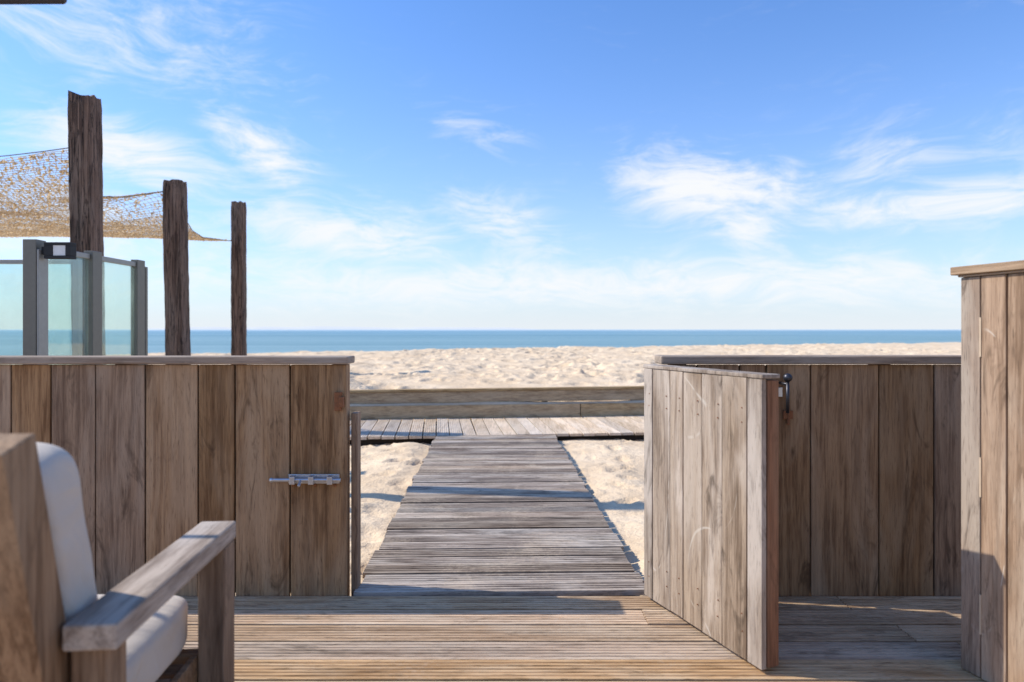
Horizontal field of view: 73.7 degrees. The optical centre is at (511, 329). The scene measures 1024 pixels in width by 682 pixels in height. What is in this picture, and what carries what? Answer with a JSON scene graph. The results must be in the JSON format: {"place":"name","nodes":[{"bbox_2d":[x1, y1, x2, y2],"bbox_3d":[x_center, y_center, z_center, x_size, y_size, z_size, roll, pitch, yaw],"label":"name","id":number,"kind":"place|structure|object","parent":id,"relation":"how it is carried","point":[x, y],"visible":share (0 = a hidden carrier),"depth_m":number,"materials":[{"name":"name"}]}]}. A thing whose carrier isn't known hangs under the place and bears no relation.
{"place":"outdoors","nodes":[
{"label":"outdoors","id":0,"kind":"place"},
{"bbox_2d":[0,0,66,4],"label":"awning rail","id":1,"kind":"object","parent":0,"point":[11,2],"visible":1,"depth_m":1.99,"materials":[{"name":"metal"}]},
{"bbox_2d":[0,342,960,595],"bbox_3d":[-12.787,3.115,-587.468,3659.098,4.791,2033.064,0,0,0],"label":"sand beach","id":2,"kind":"structure","parent":0,"point":[610,472],"depth_m":11.72,"materials":[{"name":"beige sand"}]},
{"bbox_2d":[0,239,147,364],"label":"glass windscreen","id":3,"kind":"object","parent":2,"relation":"on","point":[34,262],"visible":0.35,"depth_m":5.44,"materials":[{"name":"grey metal"}]},
{"bbox_2d":[42,242,75,258],"bbox_3d":[-3.204,-0.555,4.824,0.209,0.115,0.072,0,0,0],"label":"wall lamp","id":4,"kind":"object","parent":3,"relation":"attached to","point":[58,250],"visible":1,"depth_m":4.79,"materials":[{"name":"black plastic"}]},
{"bbox_2d":[68,90,105,364],"bbox_3d":[-5.030,-0.524,8.100,0.336,4.548,0.271,0,0,0],"label":"wooden post","id":5,"kind":"object","parent":2,"relation":"on","point":[85,152],"visible":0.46,"depth_m":7.97,"materials":[{"name":"brown wood"}]},
{"bbox_2d":[0,147,230,240],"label":"net canopy","id":6,"kind":"object","parent":5,"relation":"attached to","point":[50,228],"visible":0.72,"depth_m":10.37,"materials":[{"name":"fabric"}]},
{"bbox_2d":[162,179,190,364],"bbox_3d":[-5.098,-0.270,10.399,0.348,4.040,0.279,0,0,0],"label":"wooden post","id":7,"kind":"object","parent":2,"relation":"on","point":[176,271],"visible":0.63,"depth_m":10.27,"materials":[{"name":"brown wood"}]},
{"bbox_2d":[231,201,246,364],"bbox_3d":[-5.440,-0.398,13.599,0.244,4.295,0.241,0,0,0],"label":"wooden post","id":8,"kind":"object","parent":2,"relation":"on","point":[238,286],"visible":0.71,"depth_m":13.49,"materials":[{"name":"brown wood"}]},
{"bbox_2d":[350,386,643,419],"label":"plank wall","id":9,"kind":"structure","parent":2,"relation":"on","point":[440,395],"depth_m":8.93,"materials":[{"name":"brown wood"}]},
{"bbox_2d":[350,400,643,405],"bbox_3d":[0.935,0.958,9.065,8.480,0.037,0.076,0,0,-6],"label":"wooden plank","id":10,"kind":"object","parent":9,"relation":"on","point":[527,402],"visible":0.48,"depth_m":8.91,"materials":[{"name":"brown wood"}]},
{"bbox_2d":[350,415,643,445],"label":"pale boardwalk","id":11,"kind":"structure","parent":2,"relation":"on","point":[387,431],"depth_m":7.96,"materials":[{"name":"grey wood"}]},
{"bbox_2d":[354,435,644,595],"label":"boardwalk","id":12,"kind":"structure","parent":2,"relation":"on","point":[499,515],"depth_m":3.89,"materials":[{"name":"grey wood"}]},
{"bbox_2d":[180,596,986,681],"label":"wooden deck","id":13,"kind":"structure","parent":2,"relation":"on","point":[547,639],"depth_m":2.53,"materials":[{"name":"brown wood"}]},
{"bbox_2d":[0,433,235,681],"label":"lounge chair","id":14,"kind":"object","parent":13,"relation":"on","point":[61,620],"visible":1,"depth_m":1.27,"materials":[{"name":"brown wood"}]},
{"bbox_2d":[0,356,360,595],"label":"wooden fence","id":15,"kind":"object","parent":13,"relation":"on","point":[164,457],"visible":0.78,"depth_m":2.96,"materials":[{"name":"brown wood"}]},
{"bbox_2d":[655,355,960,595],"bbox_3d":[2.320,0.757,2.955,3.360,1.286,0.229,0,0,0],"label":"wooden fence","id":16,"kind":"object","parent":13,"relation":"on","point":[870,479],"visible":0.61,"depth_m":2.96,"materials":[{"name":"brown wood"}]},
{"bbox_2d":[643,364,779,669],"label":"wooden gate","id":17,"kind":"structure","parent":16,"relation":"attached to","point":[711,503],"depth_m":2.49,"materials":[{"name":"brown wood"}]},
{"bbox_2d":[950,260,1023,681],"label":"wooden fence","id":18,"kind":"object","parent":13,"relation":"on","point":[992,472],"visible":1,"depth_m":2.20,"materials":[{"name":"brown wood"}]},
{"bbox_2d":[0,330,960,355],"bbox_3d":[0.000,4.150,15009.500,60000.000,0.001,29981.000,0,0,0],"label":"sea","id":19,"kind":"structure","parent":0,"point":[201,341],"depth_m":282.76,"materials":[{"name":"liquid"}]},
{"bbox_2d":[148,327,536,329],"bbox_3d":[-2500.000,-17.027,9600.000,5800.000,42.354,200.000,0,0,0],"label":"distant coastline","id":20,"kind":"structure","parent":19,"relation":"on","point":[281,328],"depth_m":9597.21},
{"bbox_2d":[0,0,1023,329],"label":"sky","id":21,"kind":"structure","parent":0,"point":[519,164],"materials":[{"name":"blue"}]}
]}

